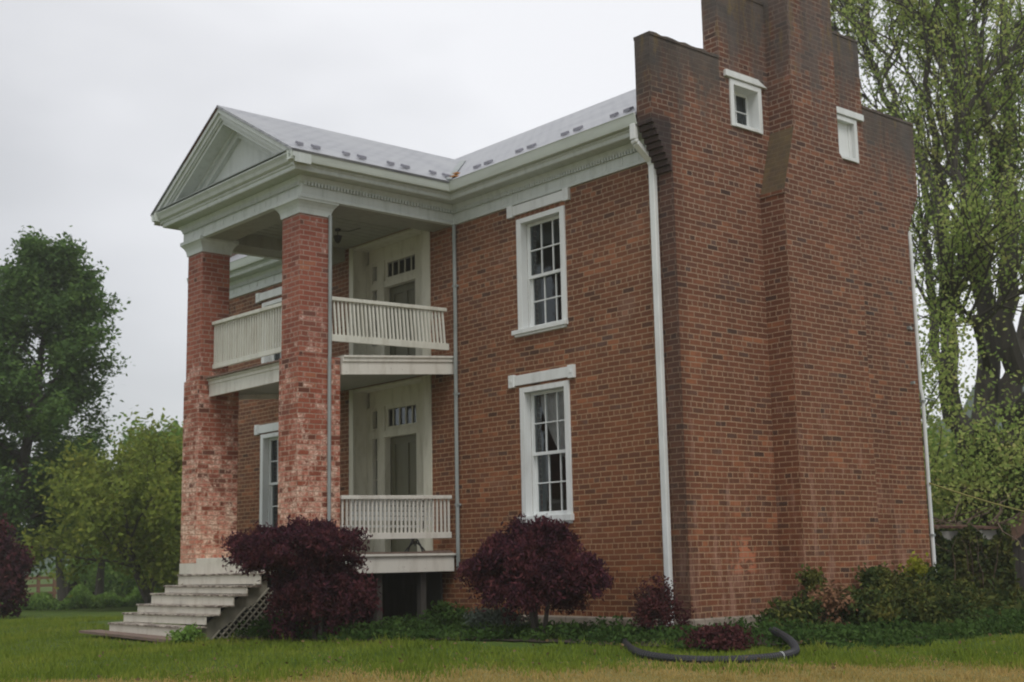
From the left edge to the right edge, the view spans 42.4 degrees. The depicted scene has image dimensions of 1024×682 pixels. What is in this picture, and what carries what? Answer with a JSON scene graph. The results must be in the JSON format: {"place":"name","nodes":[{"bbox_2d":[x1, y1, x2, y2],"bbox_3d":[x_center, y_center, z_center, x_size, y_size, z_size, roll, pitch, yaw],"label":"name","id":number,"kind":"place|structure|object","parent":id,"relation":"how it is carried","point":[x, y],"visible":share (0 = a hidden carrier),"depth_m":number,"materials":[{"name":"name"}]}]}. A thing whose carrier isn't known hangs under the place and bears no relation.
{"place":"outdoors","nodes":[
{"label":"outdoors","id":0,"kind":"place"},
{"bbox_2d":[16,538,92,575],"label":"hills","id":1,"kind":"structure","parent":0,"point":[46,565],"depth_m":134.68,"materials":[{"name":"green plant"}]},
{"bbox_2d":[0,574,1023,681],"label":"ground","id":2,"kind":"structure","parent":0,"point":[72,612],"depth_m":14.13,"materials":[{"name":"green plant"}]},
{"bbox_2d":[0,512,42,617],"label":"red shrub","id":3,"kind":"object","parent":2,"relation":"on","point":[15,564],"visible":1,"depth_m":31.19,"materials":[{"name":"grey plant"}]},
{"bbox_2d":[25,575,56,597],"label":"rail fence","id":4,"kind":"object","parent":2,"relation":"on","point":[38,585],"visible":0.21,"depth_m":69.45,"materials":[{"name":"brown wood"}]},
{"bbox_2d":[4,446,119,600],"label":"garden tree","id":5,"kind":"object","parent":2,"relation":"on","point":[61,592],"depth_m":55.87,"materials":[{"name":"green plant"}]},
{"bbox_2d":[0,225,134,577],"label":"maple tree","id":6,"kind":"object","parent":2,"relation":"on","point":[48,290],"visible":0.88,"depth_m":42.83,"materials":[{"name":"green plant"}]},
{"bbox_2d":[1,593,144,610],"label":"hedge bottom","id":7,"kind":"object","parent":2,"relation":"on","point":[105,603],"visible":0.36,"depth_m":40.79,"materials":[{"name":"green plant"}]},
{"bbox_2d":[65,574,93,595],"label":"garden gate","id":8,"kind":"structure","parent":2,"relation":"on","point":[68,589],"depth_m":61.48,"materials":[{"name":"wood"}]},
{"bbox_2d":[2,584,158,610],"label":"tall weeds","id":9,"kind":"object","parent":2,"relation":"on","point":[81,589],"visible":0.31,"depth_m":41.63,"materials":[{"name":"green plant"}]},
{"bbox_2d":[64,473,124,594],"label":"garden tree","id":10,"kind":"object","parent":2,"relation":"on","point":[99,587],"visible":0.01,"depth_m":52.42,"materials":[{"name":"green plant"}]},
{"bbox_2d":[11,405,182,603],"bbox_3d":[-10.815,4.980,37.989,7.822,5.870,7.391,-6,-11,26],"label":"garden tree","id":11,"kind":"object","parent":2,"relation":"on","point":[147,481],"visible":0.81,"depth_m":36.34,"materials":[{"name":"green plant"}]},
{"bbox_2d":[39,545,160,597],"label":"background bush","id":12,"kind":"object","parent":2,"relation":"on","point":[90,576],"visible":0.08,"depth_m":60.08,"materials":[{"name":"green plant"}]},
{"bbox_2d":[68,412,182,592],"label":"garden tree","id":13,"kind":"object","parent":2,"relation":"on","point":[125,578],"visible":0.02,"depth_m":48.15,"materials":[{"name":"green plant"}]},
{"bbox_2d":[87,550,164,593],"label":"background bush","id":14,"kind":"object","parent":2,"relation":"on","point":[116,582],"visible":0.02,"depth_m":55.48,"materials":[{"name":"green plant"}]},
{"bbox_2d":[79,558,293,642],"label":"wooden steps","id":15,"kind":"structure","parent":2,"relation":"on","point":[185,600],"depth_m":18.85,"materials":[{"name":"paint"}]},
{"bbox_2d":[165,622,209,643],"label":"garden plant","id":16,"kind":"object","parent":2,"relation":"on","point":[188,633],"visible":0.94,"depth_m":17.31,"materials":[{"name":"green plant"}]},
{"bbox_2d":[150,0,936,632],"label":"brick house","id":17,"kind":"structure","parent":2,"relation":"on","point":[662,318],"depth_m":19.01,"materials":[{"name":"brick"},{"name":"light grey metal roofing"},{"name":"white paint"}]},
{"bbox_2d":[254,422,278,531],"bbox_3d":[-4.318,2.562,24.370,0.265,2.133,1.410,7,-12,-40],"label":"window","id":18,"kind":"structure","parent":17,"relation":"in","point":[266,511],"depth_m":24.66,"materials":[{"name":"white paint"}]},
{"bbox_2d":[255,286,281,363],"bbox_3d":[-4.373,-0.046,24.808,0.265,1.933,1.420,7,-12,-40],"label":"window","id":19,"kind":"structure","parent":17,"relation":"in","point":[275,292],"depth_m":25.06,"materials":[{"name":"white paint"}]},
{"bbox_2d":[333,228,359,243],"bbox_3d":[-2.709,-1.739,21.744,0.491,0.240,0.147,-3,-10,11],"label":"porch lamp","id":20,"kind":"object","parent":17,"relation":"hanging from","point":[337,238],"visible":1,"depth_m":21.73,"materials":[{"name":"black metal"}]},
{"bbox_2d":[340,499,431,551],"bbox_3d":[-1.931,2.754,19.692,1.634,0.848,0.474,7,-12,-40],"label":"garden bench","id":21,"kind":"object","parent":17,"relation":"on","point":[415,543],"visible":0.45,"depth_m":19.62,"materials":[{"name":"white paint"}]},
{"bbox_2d":[349,228,430,355],"bbox_3d":[-1.757,-0.587,22.312,0.840,2.335,2.324,7,-12,-40],"label":"doorway","id":22,"kind":"structure","parent":17,"relation":"in","point":[369,263],"depth_m":22.66,"materials":[{"name":"paint"}]},
{"bbox_2d":[349,374,432,553],"bbox_3d":[-1.703,2.126,21.860,0.840,2.835,2.324,7,-12,-40],"label":"doorway","id":23,"kind":"structure","parent":17,"relation":"in","point":[371,471],"depth_m":22.24,"materials":[{"name":"paint"}]},
{"bbox_2d":[506,187,569,337],"bbox_3d":[0.463,-1.107,19.247,0.265,2.006,1.350,7,-12,-40],"label":"window","id":24,"kind":"structure","parent":17,"relation":"in","point":[527,325],"depth_m":19.38,"materials":[{"name":"white paint"}]},
{"bbox_2d":[508,364,575,523],"bbox_3d":[0.528,1.513,18.842,0.325,2.193,1.400,7,-12,-40],"label":"window","id":25,"kind":"structure","parent":17,"relation":"in","point":[555,403],"depth_m":18.97,"materials":[{"name":"white paint"}]},
{"bbox_2d":[723,69,766,134],"bbox_3d":[3.227,-3.331,18.655,0.906,0.790,0.300,7,-12,-40],"label":"attic window","id":26,"kind":"structure","parent":17,"relation":"in","point":[748,88],"depth_m":18.71,"materials":[{"name":"white paint"}]},
{"bbox_2d":[792,563,829,605],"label":"climbing vine","id":27,"kind":"object","parent":17,"relation":"attached to","point":[812,578],"visible":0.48,"depth_m":17.13,"materials":[{"name":"green plant"}]},
{"bbox_2d":[836,106,863,163],"bbox_3d":[5.018,-3.120,20.173,0.880,0.800,0.300,7,-12,-40],"label":"attic window","id":28,"kind":"structure","parent":17,"relation":"in","point":[847,120],"depth_m":20.18,"materials":[{"name":"white paint"}]},
{"bbox_2d":[929,483,1023,511],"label":"cable","id":29,"kind":"object","parent":17,"relation":"attached to","point":[975,497],"visible":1,"depth_m":21.61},
{"bbox_2d":[97,630,1019,681],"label":"fallen leaves","id":30,"kind":"object","parent":2,"relation":"on","point":[400,660],"visible":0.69,"depth_m":13.61,"materials":[{"name":"brown plant"}]},
{"bbox_2d":[235,629,989,647],"bbox_3d":[2.967,3.835,17.490,13.370,0.103,5.895,0,-10,-8],"label":"flower bed","id":31,"kind":"object","parent":2,"relation":"on","point":[512,639],"visible":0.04,"depth_m":15.56,"materials":[{"name":"soil"}]},
{"bbox_2d":[239,611,308,639],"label":"garden plant","id":32,"kind":"object","parent":31,"relation":"on","point":[264,627],"visible":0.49,"depth_m":17.47,"materials":[{"name":"green plant"}]},
{"bbox_2d":[220,514,383,641],"bbox_3d":[-2.805,3.143,17.238,2.182,1.759,2.113,7,-12,-40],"label":"japanese maple","id":33,"kind":"object","parent":31,"relation":"on","point":[319,587],"visible":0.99,"depth_m":16.88,"materials":[{"name":"purple plant"}]},
{"bbox_2d":[417,600,473,626],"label":"climbing rose","id":34,"kind":"object","parent":31,"relation":"on","point":[440,609],"visible":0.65,"depth_m":18.78,"materials":[{"name":"green plant"}]},
{"bbox_2d":[460,604,530,632],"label":"lavender bush","id":35,"kind":"object","parent":31,"relation":"on","point":[488,616],"visible":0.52,"depth_m":17.03,"materials":[{"name":"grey plant"}]},
{"bbox_2d":[453,513,617,636],"bbox_3d":[0.270,2.964,16.417,2.063,1.663,2.090,7,-12,-40],"label":"japanese maple","id":36,"kind":"object","parent":31,"relation":"on","point":[529,567],"visible":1,"depth_m":16.01,"materials":[{"name":"purple plant"}]},
{"bbox_2d":[628,571,696,631],"bbox_3d":[1.790,3.213,15.962,0.788,0.861,0.856,-6,-10,25],"label":"barberry bush","id":37,"kind":"object","parent":31,"relation":"on","point":[652,606],"visible":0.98,"depth_m":15.91,"materials":[{"name":"purple plant"}]},
{"bbox_2d":[678,621,765,650],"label":"barberry bush","id":38,"kind":"object","parent":31,"relation":"on","point":[733,637],"visible":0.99,"depth_m":14.16,"materials":[{"name":"purple plant"}]},
{"bbox_2d":[751,595,840,629],"bbox_3d":[3.514,3.449,16.528,1.040,0.543,1.123,7,-12,-40],"label":"evergreen shrub","id":39,"kind":"object","parent":31,"relation":"on","point":[794,609],"visible":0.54,"depth_m":16.34,"materials":[{"name":"green plant"}]},
{"bbox_2d":[796,579,868,627],"bbox_3d":[3.997,3.384,16.674,0.922,0.720,0.897,7,-12,-40],"label":"dry fern","id":40,"kind":"object","parent":31,"relation":"on","point":[827,599],"visible":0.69,"depth_m":16.60,"materials":[{"name":"brown plant"}]},
{"bbox_2d":[819,582,911,625],"bbox_3d":[4.484,3.446,16.939,1.201,0.697,1.215,-7,-11,31],"label":"evergreen shrub","id":41,"kind":"object","parent":31,"relation":"on","point":[879,605],"visible":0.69,"depth_m":16.69,"materials":[{"name":"green plant"}]},
{"bbox_2d":[851,561,952,621],"bbox_3d":[5.145,3.425,17.656,1.412,0.955,1.454,-5,-10,24],"label":"evergreen shrub","id":42,"kind":"object","parent":31,"relation":"on","point":[881,578],"visible":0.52,"depth_m":17.51,"materials":[{"name":"green plant"}]},
{"bbox_2d":[897,551,928,583],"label":"forsythia shoots","id":43,"kind":"object","parent":31,"relation":"on","point":[915,567],"visible":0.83,"depth_m":17.96,"materials":[{"name":"yellow plant"}]},
{"bbox_2d":[901,562,969,609],"bbox_3d":[5.746,3.530,18.404,1.258,0.936,1.261,-4,-10,19],"label":"evergreen shrub","id":44,"kind":"object","parent":31,"relation":"on","point":[941,574],"visible":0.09,"depth_m":18.19,"materials":[{"name":"green plant"}]},
{"bbox_2d":[892,593,990,627],"bbox_3d":[5.550,3.559,17.229,1.345,0.568,1.200,-6,-11,26],"label":"evergreen shrub","id":45,"kind":"object","parent":31,"relation":"on","point":[950,607],"visible":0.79,"depth_m":16.95,"materials":[{"name":"green plant"}]},
{"bbox_2d":[945,579,988,614],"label":"evergreen shrub","id":46,"kind":"object","parent":31,"relation":"on","point":[964,592],"visible":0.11,"depth_m":18.61,"materials":[{"name":"green plant"}]},
{"bbox_2d":[228,599,1023,651],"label":"bed plants","id":47,"kind":"object","parent":2,"relation":"on","point":[897,632],"visible":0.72,"depth_m":15.84,"materials":[{"name":"green plant"}]},
{"bbox_2d":[622,627,799,663],"bbox_3d":[2.111,3.258,14.246,1.784,0.238,3.040,-1,-9,1],"label":"drain hose","id":48,"kind":"object","parent":2,"relation":"on","point":[790,641],"visible":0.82,"depth_m":13.07,"materials":[{"name":"black plastic"}]},
{"bbox_2d":[830,0,1023,561],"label":"maple tree","id":49,"kind":"object","parent":2,"relation":"on","point":[970,239],"visible":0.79,"depth_m":29.52,"materials":[{"name":"green plant"}]},
{"bbox_2d":[923,422,966,530],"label":"background bush","id":50,"kind":"object","parent":2,"relation":"on","point":[933,444],"visible":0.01,"depth_m":40.93,"materials":[{"name":"green plant"}]},
{"bbox_2d":[929,524,998,539],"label":"block shed","id":51,"kind":"structure","parent":2,"relation":"on","point":[989,534],"depth_m":23.90,"materials":[{"name":"grey concrete"}]},
{"bbox_2d":[929,524,1020,591],"bbox_3d":[8.004,4.066,23.469,2.066,1.580,0.685,-1,-9,-2],"label":"ivy","id":52,"kind":"object","parent":51,"relation":"hanging from","point":[1005,573],"visible":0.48,"depth_m":23.55,"materials":[{"name":"green plant"}]},
{"bbox_2d":[928,487,1022,588],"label":"bare vines","id":53,"kind":"object","parent":51,"relation":"on","point":[971,518],"visible":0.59,"depth_m":23.60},
{"bbox_2d":[936,421,1023,530],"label":"background bush","id":54,"kind":"object","parent":2,"relation":"on","point":[996,508],"visible":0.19,"depth_m":26.53,"materials":[{"name":"green plant"}]},
{"bbox_2d":[972,586,1023,617],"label":"undergrowth","id":55,"kind":"object","parent":2,"relation":"on","point":[994,597],"visible":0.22,"depth_m":20.05,"materials":[{"name":"green plant"}]},
{"bbox_2d":[989,513,1023,588],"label":"board shed","id":56,"kind":"structure","parent":2,"relation":"on","point":[1019,556],"depth_m":24.87,"materials":[{"name":"wood"}]},
{"bbox_2d":[0,0,1023,526],"label":"sky","id":57,"kind":"structure","parent":0,"point":[102,102],"materials":[{"name":"white"}]},
{"bbox_2d":[3,646,1023,681],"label":"dry grass","id":58,"kind":"structure","parent":0,"point":[354,677],"depth_m":11.76,"materials":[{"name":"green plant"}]},
{"bbox_2d":[927,385,1023,455],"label":"hills","id":59,"kind":"structure","parent":0,"point":[969,412],"depth_m":171.03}
]}

